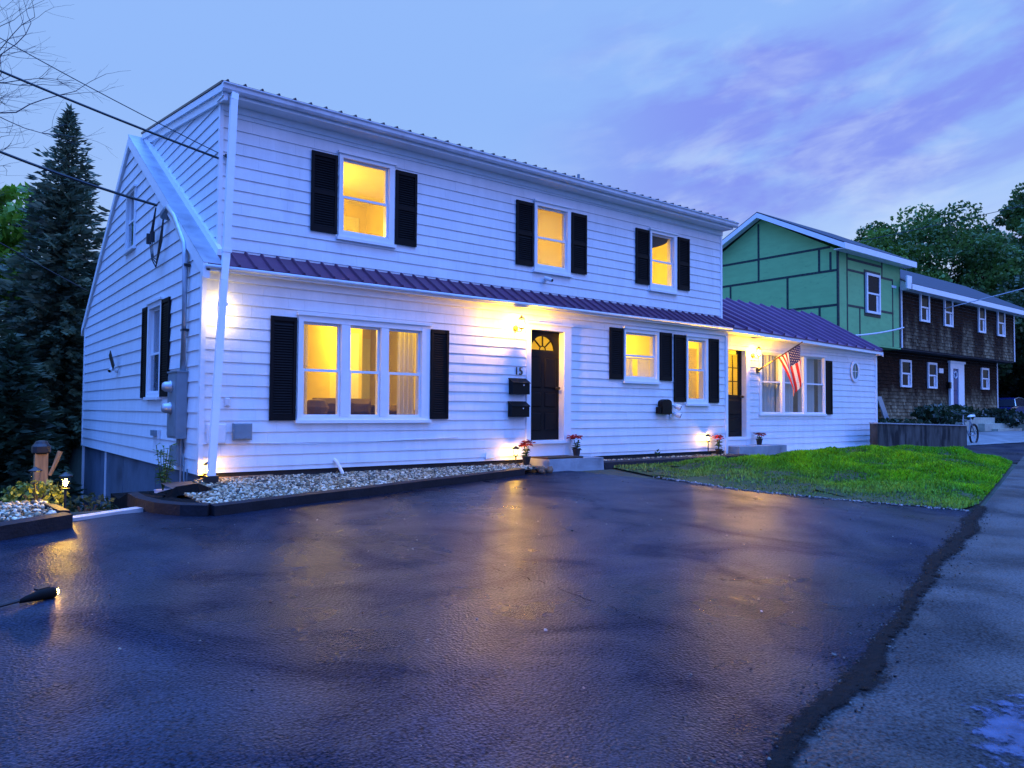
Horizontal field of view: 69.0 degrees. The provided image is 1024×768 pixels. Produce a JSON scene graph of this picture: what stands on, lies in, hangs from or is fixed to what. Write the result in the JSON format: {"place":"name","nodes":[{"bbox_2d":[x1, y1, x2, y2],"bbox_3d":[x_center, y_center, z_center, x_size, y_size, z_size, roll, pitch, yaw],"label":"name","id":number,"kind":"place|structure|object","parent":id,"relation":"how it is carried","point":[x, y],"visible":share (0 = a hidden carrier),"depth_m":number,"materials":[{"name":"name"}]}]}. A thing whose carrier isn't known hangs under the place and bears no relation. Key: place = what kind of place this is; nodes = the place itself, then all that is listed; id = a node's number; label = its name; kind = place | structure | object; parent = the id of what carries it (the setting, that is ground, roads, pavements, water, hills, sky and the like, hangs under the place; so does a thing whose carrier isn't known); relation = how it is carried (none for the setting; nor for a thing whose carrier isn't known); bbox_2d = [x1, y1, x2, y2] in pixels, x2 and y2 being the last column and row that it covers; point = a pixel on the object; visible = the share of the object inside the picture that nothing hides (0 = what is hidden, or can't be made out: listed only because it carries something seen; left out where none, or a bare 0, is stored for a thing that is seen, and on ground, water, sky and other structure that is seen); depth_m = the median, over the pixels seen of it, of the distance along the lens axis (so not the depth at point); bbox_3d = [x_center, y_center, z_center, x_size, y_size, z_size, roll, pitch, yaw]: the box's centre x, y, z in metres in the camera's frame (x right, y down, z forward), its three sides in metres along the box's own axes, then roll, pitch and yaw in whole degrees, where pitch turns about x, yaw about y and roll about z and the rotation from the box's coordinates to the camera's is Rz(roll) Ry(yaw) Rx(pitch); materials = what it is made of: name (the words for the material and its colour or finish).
{"place":"outdoors","nodes":[
{"label":"outdoors","id":0,"kind":"place"},
{"bbox_2d":[0,500,56,521],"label":"gravel","id":1,"kind":"structure","parent":0,"point":[11,510],"depth_m":7.29,"materials":[{"name":"white gravel"}]},
{"bbox_2d":[161,463,545,503],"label":"gravel","id":2,"kind":"structure","parent":0,"point":[237,488],"depth_m":10.23,"materials":[{"name":"grey gravel"}]},
{"bbox_2d":[518,439,534,464],"bbox_3d":[0.265,1.211,13.233,0.311,0.445,0.327,1,-2,-20],"label":"potted flower","id":3,"kind":"object","parent":2,"relation":"on","point":[526,457],"visible":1,"depth_m":13.21,"materials":[{"name":"red plant"}]},
{"bbox_2d":[0,442,1023,767],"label":"driveway","id":4,"kind":"structure","parent":0,"point":[326,670],"depth_m":4.68,"materials":[{"name":"black asphalt"}]},
{"bbox_2d":[0,585,58,607],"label":"ground spotlight","id":5,"kind":"object","parent":4,"relation":"on","point":[43,592],"visible":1,"depth_m":4.86,"materials":[{"name":"black plastic"}]},
{"bbox_2d":[0,512,72,540],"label":"garden edging","id":6,"kind":"object","parent":4,"relation":"on","point":[17,528],"visible":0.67,"depth_m":6.83,"materials":[{"name":"brown wood"}]},
{"bbox_2d":[44,504,69,512],"bbox_3d":[-4.539,1.312,7.428,0.485,0.202,0.100,-2,-3,44],"label":"garden edging","id":7,"kind":"object","parent":4,"relation":"on","point":[57,508],"visible":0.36,"depth_m":7.38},
{"bbox_2d":[73,507,142,520],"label":"concrete kerb","id":8,"kind":"structure","parent":4,"relation":"on","point":[108,513],"depth_m":7.84,"materials":[{"name":"grey concrete"}]},
{"bbox_2d":[127,492,209,516],"bbox_3d":[-3.872,1.344,8.213,1.327,0.215,0.302,-1,-2,28],"label":"garden edging","id":9,"kind":"object","parent":4,"relation":"on","point":[151,504],"visible":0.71,"depth_m":8.01,"materials":[{"name":"brown wood"}]},
{"bbox_2d":[210,468,524,515],"bbox_3d":[-1.523,1.432,10.298,0.118,0.222,5.702,-1,-3,37],"label":"garden edging","id":10,"kind":"object","parent":4,"relation":"on","point":[235,507],"visible":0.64,"depth_m":9.50,"materials":[{"name":"brown wood"}]},
{"bbox_2d":[42,477,911,745],"bbox_3d":[0.809,1.559,8.229,5.901,0.344,10.206,-1,-3,37],"label":"debris","id":11,"kind":"object","parent":4,"relation":"on","point":[545,629],"visible":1,"depth_m":5.97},
{"bbox_2d":[392,543,746,652],"bbox_3d":[0.112,1.531,5.793,0.185,0.170,3.808,2,-3,-44],"label":"surface crack","id":12,"kind":"object","parent":4,"relation":"on","point":[608,605],"visible":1,"depth_m":5.14,"materials":[{"name":"black asphalt"}]},
{"bbox_2d":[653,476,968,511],"bbox_3d":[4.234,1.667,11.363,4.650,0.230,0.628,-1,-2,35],"label":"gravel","id":13,"kind":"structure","parent":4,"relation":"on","point":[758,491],"depth_m":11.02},
{"bbox_2d":[0,0,1023,320],"label":"sky","id":14,"kind":"structure","parent":0,"point":[837,117],"materials":[{"name":"blue"}]},
{"bbox_2d":[67,423,1023,515],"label":"ground","id":15,"kind":"structure","parent":0,"point":[75,462],"depth_m":14.08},
{"bbox_2d":[0,182,38,320],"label":"leafy tree","id":16,"kind":"object","parent":15,"relation":"on","point":[11,236],"visible":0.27,"depth_m":27.36,"materials":[{"name":"green plant"}]},
{"bbox_2d":[0,289,64,466],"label":"spruce tree","id":17,"kind":"object","parent":15,"relation":"on","point":[37,367],"visible":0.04,"depth_m":19.09,"materials":[{"name":"green plant"}]},
{"bbox_2d":[0,479,70,506],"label":"shrub","id":18,"kind":"object","parent":15,"relation":"on","point":[43,488],"visible":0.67,"depth_m":8.04,"materials":[{"name":"green plant"}]},
{"bbox_2d":[28,467,42,499],"bbox_3d":[-5.073,1.119,7.917,0.132,0.475,0.132,2,-3,-38],"label":"path light","id":19,"kind":"object","parent":15,"relation":"on","point":[35,469],"visible":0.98,"depth_m":7.91,"materials":[{"name":"black plastic"}]},
{"bbox_2d":[0,330,87,511],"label":"spruce tree","id":20,"kind":"object","parent":15,"relation":"on","point":[20,424],"visible":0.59,"depth_m":16.38,"materials":[{"name":"green plant"}]},
{"bbox_2d":[31,440,62,499],"bbox_3d":[-5.499,1.195,8.785,0.313,1.060,0.215,2,-3,-38],"label":"wooden post","id":21,"kind":"object","parent":15,"relation":"on","point":[40,450],"visible":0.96,"depth_m":8.72,"materials":[{"name":"brown wood"}]},
{"bbox_2d":[0,103,109,474],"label":"spruce tree","id":22,"kind":"object","parent":15,"relation":"on","point":[47,311],"visible":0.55,"depth_m":21.27,"materials":[{"name":"green plant"}]},
{"bbox_2d":[0,0,130,203],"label":"bare tree","id":23,"kind":"object","parent":15,"relation":"on","point":[23,84],"visible":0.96,"depth_m":12.55,"materials":[{"name":"brown plant"}]},
{"bbox_2d":[59,472,72,507],"bbox_3d":[-4.722,1.155,7.873,0.132,0.445,0.132,2,-3,-38],"label":"path light","id":24,"kind":"object","parent":15,"relation":"on","point":[65,474],"visible":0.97,"depth_m":7.86,"materials":[{"name":"black plastic"}]},
{"bbox_2d":[60,492,117,511],"bbox_3d":[-4.928,1.472,8.658,0.646,0.414,0.653,2,-3,-38],"label":"shrub","id":25,"kind":"object","parent":15,"relation":"on","point":[104,505],"visible":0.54,"depth_m":8.67,"materials":[{"name":"green plant"}]},
{"bbox_2d":[110,489,217,509],"bbox_3d":[-4.192,1.793,9.254,1.030,0.916,2.950,2,-3,-38],"label":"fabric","id":26,"kind":"object","parent":15,"relation":"on","point":[120,501],"visible":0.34,"depth_m":9.35,"materials":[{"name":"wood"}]},
{"bbox_2d":[153,443,176,492],"bbox_3d":[-4.623,1.158,9.912,0.397,0.746,0.301,-1,-2,28],"label":"potted plant","id":27,"kind":"object","parent":26,"relation":"on","point":[162,475],"visible":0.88,"depth_m":9.88,"materials":[{"name":"green plant"}]},
{"bbox_2d":[163,483,210,497],"bbox_3d":[-4.018,1.326,9.214,0.670,0.230,0.850,2,-3,-38],"label":"fabric sheet","id":28,"kind":"object","parent":26,"relation":"in","point":[183,489],"visible":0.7,"depth_m":9.00,"materials":[{"name":"black fabric"}]},
{"bbox_2d":[80,79,883,510],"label":"white house","id":29,"kind":"structure","parent":15,"relation":"on","point":[354,281],"depth_m":13.20,"materials":[{"name":"paint"}]},
{"bbox_2d":[0,242,88,291],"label":"overhead cable","id":30,"kind":"object","parent":29,"relation":"attached to","point":[42,266],"visible":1,"depth_m":16.68,"materials":[{"name":"black rubber"}]},
{"bbox_2d":[0,151,157,206],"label":"overhead cable","id":31,"kind":"object","parent":29,"relation":"attached to","point":[73,178],"visible":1,"depth_m":11.77,"materials":[{"name":"black rubber"}]},
{"bbox_2d":[0,70,218,158],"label":"overhead cable","id":32,"kind":"object","parent":29,"relation":"attached to","point":[103,113],"visible":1,"depth_m":10.39,"materials":[{"name":"black rubber"}]},
{"bbox_2d":[0,38,224,155],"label":"overhead cable","id":33,"kind":"object","parent":29,"relation":"attached to","point":[108,97],"visible":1,"depth_m":10.58,"materials":[{"name":"black rubber"}]},
{"bbox_2d":[108,351,117,372],"bbox_3d":[-7.820,-0.437,14.583,0.170,0.435,0.331,1,-2,-23],"label":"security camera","id":34,"kind":"object","parent":29,"relation":"attached to","point":[111,369],"visible":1,"depth_m":14.56,"materials":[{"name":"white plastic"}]},
{"bbox_2d":[122,184,136,255],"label":"window","id":35,"kind":"structure","parent":29,"relation":"in","point":[130,216],"depth_m":14.33,"materials":[{"name":"white paint"}]},
{"bbox_2d":[143,296,163,399],"bbox_3d":[-5.853,-0.563,12.343,0.232,1.650,1.010,2,-3,-38],"label":"window","id":36,"kind":"structure","parent":29,"relation":"in","point":[153,327],"depth_m":12.62,"materials":[{"name":"white paint"}]},
{"bbox_2d":[146,205,190,481],"bbox_3d":[-5.378,-0.620,11.427,0.305,4.576,2.480,2,-3,-38],"label":"electric meter","id":37,"kind":"object","parent":29,"relation":"attached to","point":[175,387],"visible":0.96,"depth_m":10.70,"materials":[{"name":"grey metal"}]},
{"bbox_2d":[206,424,225,443],"bbox_3d":[-4.069,0.687,10.258,0.260,0.280,0.040,2,-3,-38],"label":"junction box","id":38,"kind":"object","parent":29,"relation":"attached to","point":[222,435],"visible":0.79,"depth_m":10.27,"materials":[{"name":"white plastic"}]},
{"bbox_2d":[232,423,251,439],"bbox_3d":[-3.785,0.668,10.456,0.260,0.235,0.080,2,-3,-38],"label":"junction box","id":39,"kind":"object","parent":29,"relation":"attached to","point":[241,431],"visible":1,"depth_m":10.42,"materials":[{"name":"grey metal"}]},
{"bbox_2d":[203,437,457,443],"bbox_3d":[-2.567,0.879,11.431,4.180,0.063,0.018,2,-3,-38],"label":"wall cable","id":40,"kind":"object","parent":29,"relation":"attached to","point":[335,442],"depth_m":11.28,"materials":[{"name":"white plastic"}]},
{"bbox_2d":[333,458,343,472],"bbox_3d":[-2.620,1.266,11.298,0.210,0.284,0.064,0,-2,16],"label":"drain pipe","id":41,"kind":"object","parent":29,"relation":"attached to","point":[335,460],"visible":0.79,"depth_m":11.28,"materials":[{"name":"white plastic"}]},
{"bbox_2d":[350,333,358,398],"bbox_3d":[-3.063,0.057,13.873,0.440,2.030,0.050,2,-3,-38],"label":"inner door","id":42,"kind":"structure","parent":29,"relation":"in","point":[354,353],"depth_m":13.97,"materials":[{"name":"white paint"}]},
{"bbox_2d":[294,312,431,422],"bbox_3d":[-2.318,-0.211,11.757,2.325,1.645,0.232,2,-3,-38],"label":"window","id":43,"kind":"structure","parent":29,"relation":"in","point":[422,330],"depth_m":11.72,"materials":[{"name":"white paint"}]},
{"bbox_2d":[361,338,369,398],"bbox_3d":[-3.398,0.075,15.884,0.810,2.130,0.050,2,-3,-38],"label":"inner door","id":44,"kind":"structure","parent":29,"relation":"in","point":[365,342],"depth_m":16.10,"materials":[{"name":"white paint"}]},
{"bbox_2d":[336,149,396,247],"bbox_3d":[-2.397,-2.981,12.158,1.050,1.420,0.232,2,-3,-38],"label":"window","id":45,"kind":"structure","parent":29,"relation":"in","point":[387,240],"depth_m":12.16,"materials":[{"name":"white paint"}]},
{"bbox_2d":[508,401,529,416],"bbox_3d":[0.127,0.454,13.486,0.420,0.285,0.139,2,-3,-38],"label":"mailbox","id":46,"kind":"object","parent":29,"relation":"attached to","point":[518,408],"visible":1,"depth_m":13.43,"materials":[{"name":"black metal"}]},
{"bbox_2d":[513,315,524,331],"bbox_3d":[0.139,-1.083,13.466,0.124,0.315,0.229,2,-3,-38],"label":"wall lamp","id":47,"kind":"object","parent":29,"relation":"attached to","point":[515,328],"visible":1,"depth_m":13.42,"materials":[{"name":"glass"}]},
{"bbox_2d":[508,378,530,394],"bbox_3d":[0.138,0.039,13.507,0.410,0.295,0.139,2,-3,-38],"label":"mailbox","id":48,"kind":"object","parent":29,"relation":"attached to","point":[519,385],"visible":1,"depth_m":13.45,"materials":[{"name":"black metal"}]},
{"bbox_2d":[531,330,559,439],"bbox_3d":[0.599,0.025,14.079,0.820,2.060,0.140,2,-3,-38],"label":"front door","id":49,"kind":"structure","parent":29,"relation":"in","point":[545,388],"depth_m":14.13,"materials":[{"name":"black paint"}]},
{"bbox_2d":[533,198,572,277],"bbox_3d":[0.753,-2.836,14.619,0.990,1.410,0.232,2,-3,-38],"label":"window","id":50,"kind":"structure","parent":29,"relation":"in","point":[540,268],"depth_m":14.64,"materials":[{"name":"white paint"}]},
{"bbox_2d":[622,326,660,383],"bbox_3d":[2.678,-0.586,15.678,1.130,1.165,0.232,2,-3,-38],"label":"window","id":51,"kind":"structure","parent":29,"relation":"in","point":[634,330],"depth_m":15.74,"materials":[{"name":"white paint"}]},
{"bbox_2d":[648,227,678,294],"bbox_3d":[3.328,-2.716,16.631,0.950,1.390,0.232,2,-3,-38],"label":"window","id":52,"kind":"structure","parent":29,"relation":"in","point":[671,287],"depth_m":16.77,"materials":[{"name":"white paint"}]},
{"bbox_2d":[656,399,671,414],"bbox_3d":[3.256,0.492,15.934,0.387,0.332,0.130,2,-3,-38],"label":"mailbox","id":53,"kind":"object","parent":29,"relation":"attached to","point":[664,406],"visible":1,"depth_m":15.87,"materials":[{"name":"black metal"}]},
{"bbox_2d":[669,401,681,418],"bbox_3d":[3.548,0.561,16.131,0.266,0.382,0.139,0,-2,24],"label":"flood light","id":54,"kind":"object","parent":29,"relation":"attached to","point":[677,407],"visible":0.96,"depth_m":16.07,"materials":[{"name":"white plastic"}]},
{"bbox_2d":[685,334,709,405],"bbox_3d":[4.121,-0.298,16.799,0.820,1.580,0.232,2,-3,-38],"label":"window","id":55,"kind":"structure","parent":29,"relation":"in","point":[703,374],"depth_m":16.91,"materials":[{"name":"white paint"}]},
{"bbox_2d":[728,350,743,436],"bbox_3d":[5.354,0.225,18.163,0.910,2.120,0.140,2,-3,-38],"label":"annex door","id":56,"kind":"structure","parent":29,"relation":"in","point":[734,401],"depth_m":18.31,"materials":[{"name":"black paint"}]},
{"bbox_2d":[756,342,802,395],"bbox_3d":[6.644,-0.372,18.508,1.097,1.347,0.094,0,-2,21],"label":"flag","id":57,"kind":"object","parent":29,"relation":"attached to","point":[790,360],"visible":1,"depth_m":18.39,"materials":[{"name":"multicoloured fabric"}]},
{"bbox_2d":[758,350,826,415],"bbox_3d":[7.408,0.013,19.744,3.180,1.645,0.232,2,-3,-38],"label":"window","id":58,"kind":"structure","parent":29,"relation":"in","point":[780,382],"depth_m":19.96,"materials":[{"name":"white paint"}]},
{"bbox_2d":[851,361,859,381],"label":"oval window","id":59,"kind":"structure","parent":29,"relation":"in","point":[855,371],"depth_m":21.66,"materials":[{"name":"white paint"}]},
{"bbox_2d":[530,455,603,471],"bbox_3d":[1.002,1.488,13.839,1.360,0.245,0.635,2,-3,-38],"label":"door step","id":60,"kind":"object","parent":15,"relation":"on","point":[586,463],"depth_m":13.55,"materials":[{"name":"grey concrete"}]},
{"bbox_2d":[531,455,582,458],"bbox_3d":[0.832,1.344,13.689,0.860,0.030,0.480,2,-3,-38],"label":"doormat","id":61,"kind":"object","parent":60,"relation":"on","point":[556,457],"visible":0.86,"depth_m":13.59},
{"bbox_2d":[567,434,581,455],"bbox_3d":[1.197,1.167,14.223,0.331,0.427,0.324,0,-2,20],"label":"potted flower","id":62,"kind":"object","parent":60,"relation":"on","point":[576,450],"visible":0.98,"depth_m":14.15,"materials":[{"name":"plant"}]},
{"bbox_2d":[604,453,728,460],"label":"gravel","id":63,"kind":"structure","parent":15,"relation":"on","point":[665,457],"depth_m":15.75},
{"bbox_2d":[711,435,723,454],"bbox_3d":[4.693,1.390,16.952,0.338,0.475,0.296,2,-3,-38],"label":"potted flower","id":64,"kind":"object","parent":63,"relation":"on","point":[718,451],"visible":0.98,"depth_m":16.91,"materials":[{"name":"red plant"}]},
{"bbox_2d":[604,454,748,469],"bbox_3d":[3.530,1.609,15.538,4.680,0.160,0.240,2,-3,-38],"label":"garden edging","id":65,"kind":"object","parent":15,"relation":"on","point":[608,465],"visible":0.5,"depth_m":14.92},
{"bbox_2d":[728,444,786,454],"bbox_3d":[5.821,1.638,17.991,1.950,0.310,0.600,2,-3,-38],"label":"side step","id":66,"kind":"object","parent":15,"relation":"on","point":[766,449],"visible":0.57,"depth_m":17.70,"materials":[{"name":"grey concrete"}]},
{"bbox_2d":[753,433,765,444],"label":"potted flower","id":67,"kind":"object","parent":66,"relation":"on","point":[759,440],"visible":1,"depth_m":18.32,"materials":[{"name":"plant"}]},
{"bbox_2d":[722,212,1023,423],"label":"neighbour house","id":68,"kind":"structure","parent":15,"relation":"on","point":[935,351],"depth_m":31.86,"materials":[{"name":"green paint"}]},
{"bbox_2d":[865,272,880,314],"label":"window","id":69,"kind":"structure","parent":68,"relation":"in","point":[872,281],"depth_m":30.03,"materials":[{"name":"white paint"}]},
{"bbox_2d":[857,327,903,335],"bbox_3d":[13.341,-1.979,27.904,0.070,1.190,9.762,-1,-3,42],"label":"service pipe","id":70,"kind":"object","parent":68,"relation":"attached to","point":[879,332],"visible":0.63,"depth_m":28.84,"materials":[{"name":"white metal"}]},
{"bbox_2d":[900,359,911,387],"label":"window","id":71,"kind":"structure","parent":68,"relation":"in","point":[905,365],"depth_m":32.90,"materials":[{"name":"white paint"}]},
{"bbox_2d":[919,294,929,322],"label":"window","id":72,"kind":"structure","parent":68,"relation":"in","point":[924,300],"depth_m":32.86,"materials":[{"name":"white paint"}]},
{"bbox_2d":[927,362,937,388],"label":"window","id":73,"kind":"structure","parent":68,"relation":"in","point":[932,378],"depth_m":34.55,"materials":[{"name":"white paint"}]},
{"bbox_2d":[943,299,953,326],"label":"window","id":74,"kind":"structure","parent":68,"relation":"in","point":[948,319],"depth_m":34.34,"materials":[{"name":"white paint"}]},
{"bbox_2d":[953,369,957,404],"bbox_3d":[21.424,0.262,35.995,0.620,2.000,0.115,2,-3,-38],"label":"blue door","id":75,"kind":"structure","parent":68,"relation":"in","point":[955,371],"depth_m":36.02,"materials":[{"name":"paint"}]},
{"bbox_2d":[977,307,985,333],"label":"window","id":76,"kind":"structure","parent":68,"relation":"in","point":[981,312],"depth_m":36.74,"materials":[{"name":"white paint"}]},
{"bbox_2d":[944,288,1023,308],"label":"overhead cable","id":77,"kind":"object","parent":68,"relation":"attached to","point":[983,298],"visible":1,"depth_m":34.66,"materials":[{"name":"grey rubber"}]},
{"bbox_2d":[980,368,989,389],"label":"window","id":78,"kind":"structure","parent":68,"relation":"in","point":[985,385],"depth_m":38.33,"materials":[{"name":"white paint"}]},
{"bbox_2d":[997,312,1005,336],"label":"window","id":79,"kind":"structure","parent":68,"relation":"in","point":[1001,329],"depth_m":38.28,"materials":[{"name":"white paint"}]},
{"bbox_2d":[877,396,888,422],"bbox_3d":[15.589,1.147,31.221,0.700,1.250,0.330,2,-3,-38],"label":"leaning plank","id":80,"kind":"object","parent":15,"relation":"on","point":[882,408],"visible":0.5,"depth_m":31.18,"materials":[{"name":"grey wood"}]},
{"bbox_2d":[854,220,942,277],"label":"leafy tree","id":81,"kind":"object","parent":15,"relation":"on","point":[871,233],"visible":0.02,"depth_m":58.45,"materials":[{"name":"green plant"}]},
{"bbox_2d":[851,238,952,281],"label":"leafy tree","id":82,"kind":"object","parent":15,"relation":"on","point":[905,252],"visible":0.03,"depth_m":54.07,"materials":[{"name":"green plant"}]},
{"bbox_2d":[878,417,930,423],"bbox_3d":[14.848,1.526,29.575,3.098,0.511,3.237,2,-3,-38],"label":"ground cover","id":83,"kind":"object","parent":15,"relation":"on","point":[896,420],"visible":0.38,"depth_m":28.70,"materials":[{"name":"green plant"}]},
{"bbox_2d":[869,422,967,446],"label":"retaining wall","id":84,"kind":"structure","parent":15,"relation":"on","point":[911,434],"depth_m":22.59,"materials":[{"name":"wood"}]},
{"bbox_2d":[910,402,974,424],"bbox_3d":[18.073,1.270,31.320,2.324,1.021,2.407,2,-3,-38],"label":"hydrangea","id":85,"kind":"object","parent":15,"relation":"on","point":[930,412],"visible":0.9,"depth_m":30.85,"materials":[{"name":"green plant"}]},
{"bbox_2d":[865,200,1023,292],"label":"leafy tree","id":86,"kind":"object","parent":15,"relation":"on","point":[941,238],"visible":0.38,"depth_m":56.52,"materials":[{"name":"green plant"}]},
{"bbox_2d":[939,417,1021,430],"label":"entry steps","id":87,"kind":"structure","parent":15,"relation":"on","point":[985,424],"depth_m":34.15,"materials":[{"name":"concrete"}]},
{"bbox_2d":[945,405,980,415],"bbox_3d":[20.556,1.279,34.250,1.664,0.721,1.664,2,-3,-38],"label":"hydrangea","id":88,"kind":"object","parent":87,"relation":"on","point":[977,410],"visible":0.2,"depth_m":33.82,"materials":[{"name":"green plant"}]},
{"bbox_2d":[947,218,1023,292],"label":"leafy tree","id":89,"kind":"object","parent":15,"relation":"on","point":[1014,240],"visible":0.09,"depth_m":58.10,"materials":[{"name":"green plant"}]},
{"bbox_2d":[954,285,1023,379],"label":"leafy tree","id":90,"kind":"object","parent":15,"relation":"on","point":[1003,369],"visible":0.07,"depth_m":46.49,"materials":[{"name":"green plant"}]},
{"bbox_2d":[975,408,1023,427],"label":"hydrangea","id":91,"kind":"object","parent":15,"relation":"on","point":[1013,418],"visible":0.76,"depth_m":35.35,"materials":[{"name":"green plant"}]},
{"bbox_2d":[991,182,1023,275],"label":"leafy tree","id":92,"kind":"object","parent":15,"relation":"on","point":[1011,218],"visible":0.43,"depth_m":61.85,"materials":[{"name":"green plant"}]},
{"bbox_2d":[995,272,1023,384],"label":"leafy tree","id":93,"kind":"object","parent":15,"relation":"on","point":[1017,282],"visible":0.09,"depth_m":50.82,"materials":[{"name":"green plant"}]},
{"bbox_2d":[998,373,1023,398],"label":"leafy tree","id":94,"kind":"object","parent":15,"relation":"on","point":[1017,389],"visible":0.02,"depth_m":54.42,"materials":[{"name":"green plant"}]},
{"bbox_2d":[614,444,1012,508],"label":"grass","id":95,"kind":"structure","parent":0,"point":[810,462],"depth_m":13.73,"materials":[{"name":"green plant"}]},
{"bbox_2d":[785,456,1023,767],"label":"road","id":96,"kind":"structure","parent":0,"point":[969,652],"depth_m":4.13,"materials":[{"name":"grey asphalt"}]},
{"bbox_2d":[688,508,997,765],"bbox_3d":[3.430,1.637,6.203,0.563,0.148,10.330,-1,-3,37],"label":"asphalt rubble","id":97,"kind":"object","parent":96,"relation":"on","point":[787,725],"visible":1,"depth_m":4.24,"materials":[{"name":"black asphalt"}]},
{"bbox_2d":[765,505,987,767],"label":"seam strip","id":98,"kind":"object","parent":96,"relation":"on","point":[866,670],"visible":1,"depth_m":4.11,"materials":[{"name":"asphalt"}]},
{"bbox_2d":[964,694,1023,767],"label":"road patch","id":99,"kind":"object","parent":96,"relation":"on","point":[1002,728],"visible":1,"depth_m":3.41,"materials":[{"name":"grey asphalt"}]},
{"bbox_2d":[858,205,1023,241],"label":"overhead cable","id":100,"kind":"object","parent":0,"point":[940,224],"visible":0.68,"depth_m":36.47,"materials":[{"name":"black rubber"}]},
{"bbox_2d":[967,431,1023,444],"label":"gravel path","id":101,"kind":"structure","parent":0,"point":[998,437],"depth_m":29.48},
{"bbox_2d":[954,413,978,442],"bbox_3d":[15.869,1.571,25.947,1.834,1.131,0.609,2,-3,-38],"label":"bicycle","id":102,"kind":"object","parent":101,"relation":"on","point":[969,431],"visible":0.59,"depth_m":26.08,"materials":[{"name":"black metal"}]},
{"bbox_2d":[998,397,1023,420],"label":"parked car","id":103,"kind":"object","parent":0,"point":[1017,403],"visible":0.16,"depth_m":43.10,"materials":[{"name":"blue paint"}]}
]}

